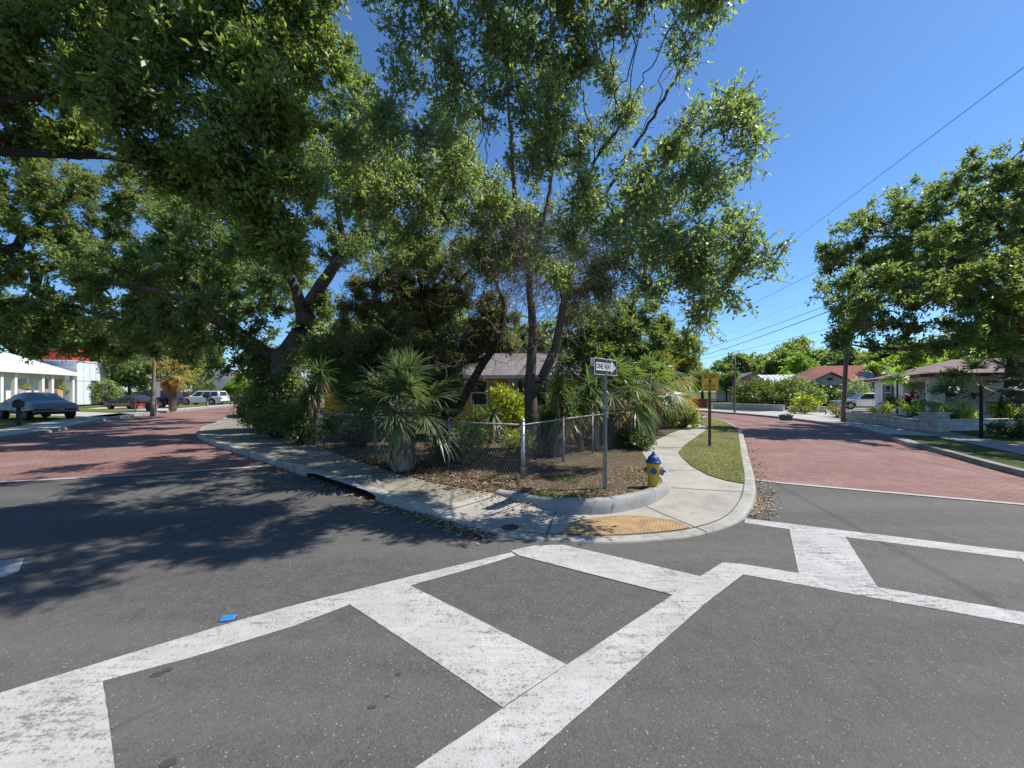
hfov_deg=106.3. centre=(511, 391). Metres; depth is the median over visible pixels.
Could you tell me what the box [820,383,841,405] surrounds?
garden shrub
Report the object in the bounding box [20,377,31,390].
hanging basket
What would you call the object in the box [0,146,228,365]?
vine draped oak
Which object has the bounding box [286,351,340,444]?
yucca
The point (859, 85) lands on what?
sky
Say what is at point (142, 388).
garden shrub
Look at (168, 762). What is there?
tar spot
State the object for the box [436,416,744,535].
footpath
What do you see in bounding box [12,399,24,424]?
letter box
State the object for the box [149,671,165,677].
tar spot
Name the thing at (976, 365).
windmill palm
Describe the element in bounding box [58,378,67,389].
hanging basket
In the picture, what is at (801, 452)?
brick street
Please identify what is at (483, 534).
leaf litter
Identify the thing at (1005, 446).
footpath
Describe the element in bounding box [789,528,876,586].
crosswalk marking
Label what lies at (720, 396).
grey bungalow
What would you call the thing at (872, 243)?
power line
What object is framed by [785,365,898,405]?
red roof house
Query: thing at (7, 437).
kerb
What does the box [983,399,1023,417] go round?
garden plant
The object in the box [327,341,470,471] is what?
cabbage palm
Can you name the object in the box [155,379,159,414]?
post sign
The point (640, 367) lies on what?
cabbage palm
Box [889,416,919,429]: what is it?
garden wall
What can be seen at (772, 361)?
oak tree
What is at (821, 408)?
garden wall
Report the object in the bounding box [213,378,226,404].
diamond sign
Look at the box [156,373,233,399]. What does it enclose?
garden shrub
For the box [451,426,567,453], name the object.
yard ground
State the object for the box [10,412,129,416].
driveway
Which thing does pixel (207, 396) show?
letter box
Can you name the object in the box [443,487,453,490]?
utility cover
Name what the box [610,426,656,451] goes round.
garden shrub
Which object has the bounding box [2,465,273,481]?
brick header
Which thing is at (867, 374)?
satellite dish
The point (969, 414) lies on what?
garden plant
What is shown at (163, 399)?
parked suv
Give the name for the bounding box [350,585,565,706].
crosswalk marking
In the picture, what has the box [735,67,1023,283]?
power line
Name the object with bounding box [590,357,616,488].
one way sign
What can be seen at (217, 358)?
oak tree
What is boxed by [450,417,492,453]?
garden shrub
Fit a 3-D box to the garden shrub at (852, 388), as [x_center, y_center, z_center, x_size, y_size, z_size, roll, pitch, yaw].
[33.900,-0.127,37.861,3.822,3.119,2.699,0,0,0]
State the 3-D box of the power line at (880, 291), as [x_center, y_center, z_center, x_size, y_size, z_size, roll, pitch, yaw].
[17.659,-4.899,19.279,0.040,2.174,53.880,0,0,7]
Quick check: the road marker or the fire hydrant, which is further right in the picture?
the fire hydrant
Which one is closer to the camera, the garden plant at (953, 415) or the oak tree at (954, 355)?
the garden plant at (953, 415)
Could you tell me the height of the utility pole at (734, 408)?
4.450 m
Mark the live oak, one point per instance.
(198, 310)
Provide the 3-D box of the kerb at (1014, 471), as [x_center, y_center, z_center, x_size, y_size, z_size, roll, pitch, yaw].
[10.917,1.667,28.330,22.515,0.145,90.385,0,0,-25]
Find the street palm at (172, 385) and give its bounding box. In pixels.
[146,358,198,411]
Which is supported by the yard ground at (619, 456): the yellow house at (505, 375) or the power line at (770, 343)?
the yellow house at (505, 375)
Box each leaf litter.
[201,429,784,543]
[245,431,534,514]
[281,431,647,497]
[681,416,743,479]
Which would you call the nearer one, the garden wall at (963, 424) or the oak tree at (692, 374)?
the garden wall at (963, 424)
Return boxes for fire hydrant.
[643,451,665,487]
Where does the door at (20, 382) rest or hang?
in the boarded house at (41, 377)
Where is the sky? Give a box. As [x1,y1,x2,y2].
[0,0,1023,391]
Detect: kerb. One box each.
[0,405,236,440]
[197,412,756,543]
[495,480,669,514]
[698,410,1023,476]
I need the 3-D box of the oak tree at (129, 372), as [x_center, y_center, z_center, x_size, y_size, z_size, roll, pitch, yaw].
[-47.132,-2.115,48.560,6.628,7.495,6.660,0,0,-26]
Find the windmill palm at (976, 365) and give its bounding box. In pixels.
[929,349,1023,437]
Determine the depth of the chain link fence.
7.98 m
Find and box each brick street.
[0,401,323,481]
[667,412,1023,502]
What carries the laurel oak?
on the yard ground at (518, 428)
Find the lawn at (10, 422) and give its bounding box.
[0,401,236,435]
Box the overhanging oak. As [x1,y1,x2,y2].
[0,0,363,289]
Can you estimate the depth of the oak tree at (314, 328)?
31.73 m
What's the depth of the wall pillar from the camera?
15.34 m
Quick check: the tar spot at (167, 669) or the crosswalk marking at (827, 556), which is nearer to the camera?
the tar spot at (167, 669)
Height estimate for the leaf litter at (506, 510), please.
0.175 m
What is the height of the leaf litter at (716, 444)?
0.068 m
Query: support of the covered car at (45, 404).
on the lawn at (10, 422)
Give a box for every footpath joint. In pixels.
[475,476,744,535]
[646,506,708,532]
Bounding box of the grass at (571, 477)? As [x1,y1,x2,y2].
[528,468,666,499]
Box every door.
[17,379,26,393]
[91,380,98,403]
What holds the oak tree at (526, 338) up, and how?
on the yard ground at (518, 428)
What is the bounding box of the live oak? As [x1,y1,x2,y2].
[32,1,419,430]
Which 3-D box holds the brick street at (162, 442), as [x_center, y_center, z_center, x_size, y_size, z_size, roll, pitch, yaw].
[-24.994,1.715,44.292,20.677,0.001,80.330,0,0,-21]
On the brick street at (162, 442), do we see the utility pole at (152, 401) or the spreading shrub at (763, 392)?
the utility pole at (152, 401)
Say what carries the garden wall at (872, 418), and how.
on the footpath at (1005, 446)
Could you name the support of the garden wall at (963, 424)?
on the land
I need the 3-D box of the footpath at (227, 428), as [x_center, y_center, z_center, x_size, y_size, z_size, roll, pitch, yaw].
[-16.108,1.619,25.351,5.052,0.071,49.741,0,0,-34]
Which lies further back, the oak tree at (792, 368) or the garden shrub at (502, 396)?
the oak tree at (792, 368)
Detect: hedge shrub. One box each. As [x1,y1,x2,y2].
[226,382,258,429]
[236,393,301,438]
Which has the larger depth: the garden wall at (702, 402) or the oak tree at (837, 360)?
the oak tree at (837, 360)
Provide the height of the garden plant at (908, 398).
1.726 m
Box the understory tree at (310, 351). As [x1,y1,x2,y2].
[297,328,466,426]
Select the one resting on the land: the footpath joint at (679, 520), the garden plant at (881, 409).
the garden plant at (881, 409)
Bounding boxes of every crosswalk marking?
[0,552,514,695]
[0,558,23,577]
[0,679,113,767]
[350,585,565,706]
[415,562,743,767]
[511,545,701,594]
[724,562,1023,624]
[745,518,1023,558]
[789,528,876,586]
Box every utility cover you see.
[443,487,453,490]
[502,524,518,530]
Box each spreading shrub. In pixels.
[727,376,803,404]
[764,372,829,408]
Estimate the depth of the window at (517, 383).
17.59 m
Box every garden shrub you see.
[107,373,151,396]
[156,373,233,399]
[310,394,388,446]
[419,376,465,432]
[419,434,465,460]
[428,439,496,466]
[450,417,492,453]
[484,379,523,432]
[494,423,538,452]
[539,385,607,439]
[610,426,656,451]
[669,403,706,428]
[787,392,822,413]
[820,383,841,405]
[822,403,851,417]
[831,375,873,399]
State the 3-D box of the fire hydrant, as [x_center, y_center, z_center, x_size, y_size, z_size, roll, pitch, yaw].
[2.287,1.275,6.156,0.286,0.630,0.259,0,0,-24]
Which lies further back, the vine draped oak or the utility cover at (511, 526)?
the vine draped oak
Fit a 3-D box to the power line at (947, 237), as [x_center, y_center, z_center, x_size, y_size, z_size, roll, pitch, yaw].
[19.227,-6.469,20.400,0.011,3.137,51.396,0,0,5]
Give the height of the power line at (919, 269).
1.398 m
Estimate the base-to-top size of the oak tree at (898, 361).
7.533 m
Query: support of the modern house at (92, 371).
on the lawn at (10, 422)
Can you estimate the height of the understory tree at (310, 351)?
3.922 m
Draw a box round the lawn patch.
[157,405,210,407]
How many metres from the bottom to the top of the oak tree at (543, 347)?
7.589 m
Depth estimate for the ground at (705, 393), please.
369.33 m
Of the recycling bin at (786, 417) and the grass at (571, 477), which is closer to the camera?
the grass at (571, 477)
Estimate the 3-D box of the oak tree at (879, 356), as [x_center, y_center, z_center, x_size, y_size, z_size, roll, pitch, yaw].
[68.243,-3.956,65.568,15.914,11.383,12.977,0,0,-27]
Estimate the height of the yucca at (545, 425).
1.895 m
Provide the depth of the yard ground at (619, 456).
7.91 m
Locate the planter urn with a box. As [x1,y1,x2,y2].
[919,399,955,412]
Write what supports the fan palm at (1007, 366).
on the land
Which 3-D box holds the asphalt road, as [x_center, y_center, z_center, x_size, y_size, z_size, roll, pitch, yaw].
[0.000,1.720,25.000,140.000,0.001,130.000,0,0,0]
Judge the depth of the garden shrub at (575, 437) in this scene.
12.41 m
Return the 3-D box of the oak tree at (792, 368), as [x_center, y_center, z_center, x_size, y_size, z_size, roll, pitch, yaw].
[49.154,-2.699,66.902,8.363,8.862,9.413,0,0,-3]
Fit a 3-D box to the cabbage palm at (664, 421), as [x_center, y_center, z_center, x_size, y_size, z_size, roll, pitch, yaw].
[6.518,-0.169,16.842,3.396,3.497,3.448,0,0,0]
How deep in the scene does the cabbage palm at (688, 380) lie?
18.34 m
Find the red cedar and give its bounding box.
[316,229,541,435]
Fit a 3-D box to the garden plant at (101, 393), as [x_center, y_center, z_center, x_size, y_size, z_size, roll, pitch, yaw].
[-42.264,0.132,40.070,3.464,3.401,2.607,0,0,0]
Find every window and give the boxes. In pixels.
[470,379,487,405]
[508,379,524,404]
[535,379,546,405]
[885,384,890,399]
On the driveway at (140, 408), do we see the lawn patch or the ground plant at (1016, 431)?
the lawn patch
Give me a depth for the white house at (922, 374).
22.61 m
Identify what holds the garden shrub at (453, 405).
on the yard ground at (619, 456)
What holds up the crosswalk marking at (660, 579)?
on the asphalt road
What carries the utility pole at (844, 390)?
on the land
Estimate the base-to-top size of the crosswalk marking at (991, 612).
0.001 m
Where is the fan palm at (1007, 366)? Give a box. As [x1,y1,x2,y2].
[971,351,1023,400]
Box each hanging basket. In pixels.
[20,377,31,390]
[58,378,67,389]
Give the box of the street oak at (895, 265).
[805,137,1023,417]
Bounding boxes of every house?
[0,352,83,402]
[33,349,113,404]
[192,369,236,400]
[306,353,582,425]
[746,374,796,402]
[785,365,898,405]
[864,358,1005,418]
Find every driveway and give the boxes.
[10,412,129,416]
[86,405,222,410]
[696,409,934,435]
[743,408,879,419]
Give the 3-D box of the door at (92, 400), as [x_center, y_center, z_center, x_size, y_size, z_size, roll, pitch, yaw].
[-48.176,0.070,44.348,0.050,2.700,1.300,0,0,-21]
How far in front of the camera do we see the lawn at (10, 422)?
24.68 m
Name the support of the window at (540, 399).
in the yellow house at (505, 375)
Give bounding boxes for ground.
[123,392,715,398]
[315,404,682,496]
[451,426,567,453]
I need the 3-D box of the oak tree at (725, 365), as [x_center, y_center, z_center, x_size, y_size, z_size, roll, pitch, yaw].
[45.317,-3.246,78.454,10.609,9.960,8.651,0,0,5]
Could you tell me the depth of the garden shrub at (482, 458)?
8.17 m
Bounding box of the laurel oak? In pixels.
[303,0,798,450]
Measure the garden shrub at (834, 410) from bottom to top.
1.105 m
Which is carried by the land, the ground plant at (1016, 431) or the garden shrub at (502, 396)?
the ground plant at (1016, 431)
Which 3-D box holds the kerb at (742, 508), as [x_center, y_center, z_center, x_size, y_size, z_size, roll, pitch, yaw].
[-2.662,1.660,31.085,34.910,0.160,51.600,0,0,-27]
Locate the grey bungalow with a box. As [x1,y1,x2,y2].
[716,372,758,401]
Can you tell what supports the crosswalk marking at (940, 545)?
on the asphalt road
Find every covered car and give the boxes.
[0,392,79,419]
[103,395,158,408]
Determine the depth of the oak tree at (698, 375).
65.57 m
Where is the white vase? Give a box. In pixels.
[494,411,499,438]
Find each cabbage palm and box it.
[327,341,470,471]
[569,356,660,444]
[615,354,679,437]
[619,338,675,426]
[632,348,693,432]
[638,352,701,426]
[666,347,703,423]
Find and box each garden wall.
[692,398,707,407]
[713,403,784,410]
[787,406,825,411]
[845,411,898,424]
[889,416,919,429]
[950,418,1022,430]
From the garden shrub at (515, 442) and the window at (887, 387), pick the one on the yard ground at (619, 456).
the garden shrub at (515, 442)
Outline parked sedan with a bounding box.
[829,393,874,408]
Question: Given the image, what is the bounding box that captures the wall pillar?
[916,411,952,431]
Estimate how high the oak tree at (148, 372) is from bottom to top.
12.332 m
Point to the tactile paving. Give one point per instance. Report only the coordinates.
(631, 524)
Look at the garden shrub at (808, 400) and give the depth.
27.30 m
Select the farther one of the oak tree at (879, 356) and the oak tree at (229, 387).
the oak tree at (879, 356)
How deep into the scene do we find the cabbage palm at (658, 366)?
14.17 m
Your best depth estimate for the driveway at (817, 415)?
27.91 m
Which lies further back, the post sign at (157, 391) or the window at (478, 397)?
the post sign at (157, 391)
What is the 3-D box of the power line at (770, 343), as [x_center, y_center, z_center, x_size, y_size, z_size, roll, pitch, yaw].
[20.543,-3.763,35.000,0.022,0.496,22.027,0,0,3]
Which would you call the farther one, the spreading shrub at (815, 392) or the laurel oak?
the spreading shrub at (815, 392)
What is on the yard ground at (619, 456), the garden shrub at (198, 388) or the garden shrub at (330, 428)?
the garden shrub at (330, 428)
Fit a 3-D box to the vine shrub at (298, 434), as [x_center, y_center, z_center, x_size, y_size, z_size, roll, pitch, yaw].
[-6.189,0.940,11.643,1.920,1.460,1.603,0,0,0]
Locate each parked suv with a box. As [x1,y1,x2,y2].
[139,390,185,407]
[184,391,229,404]
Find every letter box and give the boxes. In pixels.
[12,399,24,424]
[203,395,211,406]
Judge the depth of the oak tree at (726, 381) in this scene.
58.93 m
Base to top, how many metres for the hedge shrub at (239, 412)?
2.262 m
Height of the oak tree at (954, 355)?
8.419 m
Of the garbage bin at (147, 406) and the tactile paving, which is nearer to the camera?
the tactile paving
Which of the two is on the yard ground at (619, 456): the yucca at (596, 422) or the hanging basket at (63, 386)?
the yucca at (596, 422)
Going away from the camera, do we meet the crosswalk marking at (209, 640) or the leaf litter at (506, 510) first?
the crosswalk marking at (209, 640)
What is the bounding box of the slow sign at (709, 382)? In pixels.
[701,373,718,445]
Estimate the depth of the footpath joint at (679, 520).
5.05 m
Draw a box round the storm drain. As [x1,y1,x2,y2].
[309,476,374,498]
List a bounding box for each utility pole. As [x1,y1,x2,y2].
[150,357,155,415]
[733,357,735,412]
[840,254,852,420]
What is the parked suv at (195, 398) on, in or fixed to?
on the driveway at (140, 408)
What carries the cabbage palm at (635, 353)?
on the yard ground at (619, 456)
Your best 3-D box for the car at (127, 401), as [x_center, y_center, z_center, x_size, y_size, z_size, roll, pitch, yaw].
[-35.194,0.938,35.511,4.300,1.297,1.861,0,0,12]
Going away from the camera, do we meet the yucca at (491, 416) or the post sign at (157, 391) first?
the yucca at (491, 416)
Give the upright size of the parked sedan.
1.447 m
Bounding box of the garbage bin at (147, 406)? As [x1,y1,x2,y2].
[145,403,149,410]
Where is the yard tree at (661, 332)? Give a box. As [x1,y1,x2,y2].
[550,283,709,386]
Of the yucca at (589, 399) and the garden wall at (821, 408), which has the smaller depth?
the yucca at (589, 399)
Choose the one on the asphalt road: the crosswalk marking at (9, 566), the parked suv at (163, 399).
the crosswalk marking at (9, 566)
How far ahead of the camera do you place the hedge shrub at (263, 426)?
12.85 m
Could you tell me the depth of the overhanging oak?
5.62 m
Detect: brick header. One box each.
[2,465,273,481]
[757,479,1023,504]
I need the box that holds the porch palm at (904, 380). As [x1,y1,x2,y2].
[877,364,920,415]
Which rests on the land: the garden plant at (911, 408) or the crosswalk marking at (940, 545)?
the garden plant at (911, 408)
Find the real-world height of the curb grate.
0.150 m
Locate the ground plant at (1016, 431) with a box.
[983,413,1023,438]
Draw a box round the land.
[678,395,1023,470]
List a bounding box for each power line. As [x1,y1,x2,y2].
[691,168,1022,334]
[701,328,828,359]
[702,234,1023,355]
[707,204,1021,343]
[712,228,1023,346]
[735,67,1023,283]
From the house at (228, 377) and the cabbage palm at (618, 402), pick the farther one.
the house at (228, 377)
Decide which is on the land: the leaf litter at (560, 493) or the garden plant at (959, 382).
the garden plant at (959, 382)
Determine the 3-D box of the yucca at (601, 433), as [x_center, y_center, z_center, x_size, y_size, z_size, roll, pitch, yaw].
[2.827,0.195,12.234,2.054,2.816,1.411,0,0,0]
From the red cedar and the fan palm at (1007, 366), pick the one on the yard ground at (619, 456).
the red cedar
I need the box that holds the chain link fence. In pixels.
[299,410,659,478]
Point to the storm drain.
(343, 488)
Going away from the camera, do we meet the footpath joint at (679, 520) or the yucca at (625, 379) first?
the footpath joint at (679, 520)
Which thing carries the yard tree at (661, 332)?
on the yard ground at (619, 456)
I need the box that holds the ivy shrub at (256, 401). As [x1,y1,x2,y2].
[227,369,326,423]
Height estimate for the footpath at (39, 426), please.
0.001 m
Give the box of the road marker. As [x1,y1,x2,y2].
[218,614,236,621]
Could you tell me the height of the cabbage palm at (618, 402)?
3.016 m
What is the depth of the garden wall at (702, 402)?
38.99 m
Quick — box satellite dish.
[861,371,872,378]
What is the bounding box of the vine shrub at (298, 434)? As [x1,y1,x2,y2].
[270,407,331,444]
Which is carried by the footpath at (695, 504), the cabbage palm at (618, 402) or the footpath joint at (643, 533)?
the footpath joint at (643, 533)
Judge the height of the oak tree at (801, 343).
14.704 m
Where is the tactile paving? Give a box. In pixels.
[560,515,688,534]
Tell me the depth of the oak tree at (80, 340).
61.09 m
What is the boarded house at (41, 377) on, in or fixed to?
on the lawn at (10, 422)
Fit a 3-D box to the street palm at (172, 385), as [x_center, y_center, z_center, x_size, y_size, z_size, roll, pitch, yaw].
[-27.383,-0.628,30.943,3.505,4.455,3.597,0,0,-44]
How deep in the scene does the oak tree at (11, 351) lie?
61.20 m
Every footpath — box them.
[0,404,235,435]
[202,413,489,507]
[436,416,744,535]
[697,408,1023,453]
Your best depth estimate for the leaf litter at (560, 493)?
6.95 m
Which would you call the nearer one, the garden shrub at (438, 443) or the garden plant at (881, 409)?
the garden shrub at (438, 443)
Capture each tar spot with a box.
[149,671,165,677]
[160,757,176,767]
[162,668,172,671]
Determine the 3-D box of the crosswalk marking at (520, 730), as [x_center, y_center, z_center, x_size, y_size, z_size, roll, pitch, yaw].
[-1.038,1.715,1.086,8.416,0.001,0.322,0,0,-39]
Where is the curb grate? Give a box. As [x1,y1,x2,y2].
[892,437,921,447]
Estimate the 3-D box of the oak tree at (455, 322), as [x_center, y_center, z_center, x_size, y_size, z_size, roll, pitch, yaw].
[-7.135,-3.346,29.674,10.609,9.960,8.651,0,0,-21]
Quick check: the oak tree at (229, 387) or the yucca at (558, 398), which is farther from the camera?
the oak tree at (229, 387)
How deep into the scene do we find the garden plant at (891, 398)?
21.89 m
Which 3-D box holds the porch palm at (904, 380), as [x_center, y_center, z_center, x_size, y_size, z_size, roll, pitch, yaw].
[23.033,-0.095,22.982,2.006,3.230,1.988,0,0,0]
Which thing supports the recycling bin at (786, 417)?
on the driveway at (889, 430)
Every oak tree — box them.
[0,289,68,359]
[51,324,109,362]
[92,333,214,382]
[101,351,171,394]
[181,346,228,377]
[213,371,253,403]
[242,343,307,375]
[285,316,342,362]
[351,294,472,352]
[461,315,555,352]
[537,313,640,359]
[669,340,695,382]
[685,367,722,398]
[709,351,764,374]
[719,370,740,401]
[743,346,798,374]
[767,335,830,366]
[777,350,825,374]
[816,347,872,365]
[851,337,937,364]
[860,343,936,375]
[923,323,1009,358]
[925,346,997,364]
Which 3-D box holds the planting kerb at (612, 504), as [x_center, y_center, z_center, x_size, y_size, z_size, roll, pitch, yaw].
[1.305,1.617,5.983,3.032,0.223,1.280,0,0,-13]
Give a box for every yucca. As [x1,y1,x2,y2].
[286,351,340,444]
[458,398,504,443]
[525,387,570,454]
[535,359,587,456]
[565,362,611,451]
[575,359,630,440]
[581,374,618,450]
[607,351,644,415]
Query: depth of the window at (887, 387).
29.02 m
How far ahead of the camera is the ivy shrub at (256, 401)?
15.05 m
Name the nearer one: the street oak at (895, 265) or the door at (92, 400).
the street oak at (895, 265)
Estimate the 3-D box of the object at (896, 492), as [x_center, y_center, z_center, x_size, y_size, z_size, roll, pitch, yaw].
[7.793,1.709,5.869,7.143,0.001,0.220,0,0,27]
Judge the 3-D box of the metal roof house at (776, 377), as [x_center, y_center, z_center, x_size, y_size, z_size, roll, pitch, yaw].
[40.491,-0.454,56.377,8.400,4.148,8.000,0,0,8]
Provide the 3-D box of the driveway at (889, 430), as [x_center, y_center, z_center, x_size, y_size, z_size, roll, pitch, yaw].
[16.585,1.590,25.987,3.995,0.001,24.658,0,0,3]
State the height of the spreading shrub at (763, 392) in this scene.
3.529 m
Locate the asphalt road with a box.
[0,399,1023,767]
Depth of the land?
11.65 m
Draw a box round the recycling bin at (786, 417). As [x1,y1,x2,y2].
[778,414,793,420]
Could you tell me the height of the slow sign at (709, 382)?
2.230 m
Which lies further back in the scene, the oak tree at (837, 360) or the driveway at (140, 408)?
the oak tree at (837, 360)
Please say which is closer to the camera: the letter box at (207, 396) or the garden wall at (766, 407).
the garden wall at (766, 407)
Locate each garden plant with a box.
[85,377,124,406]
[866,401,895,413]
[876,393,901,410]
[891,397,924,418]
[898,388,926,415]
[921,366,975,398]
[939,408,959,418]
[941,398,978,418]
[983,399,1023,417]

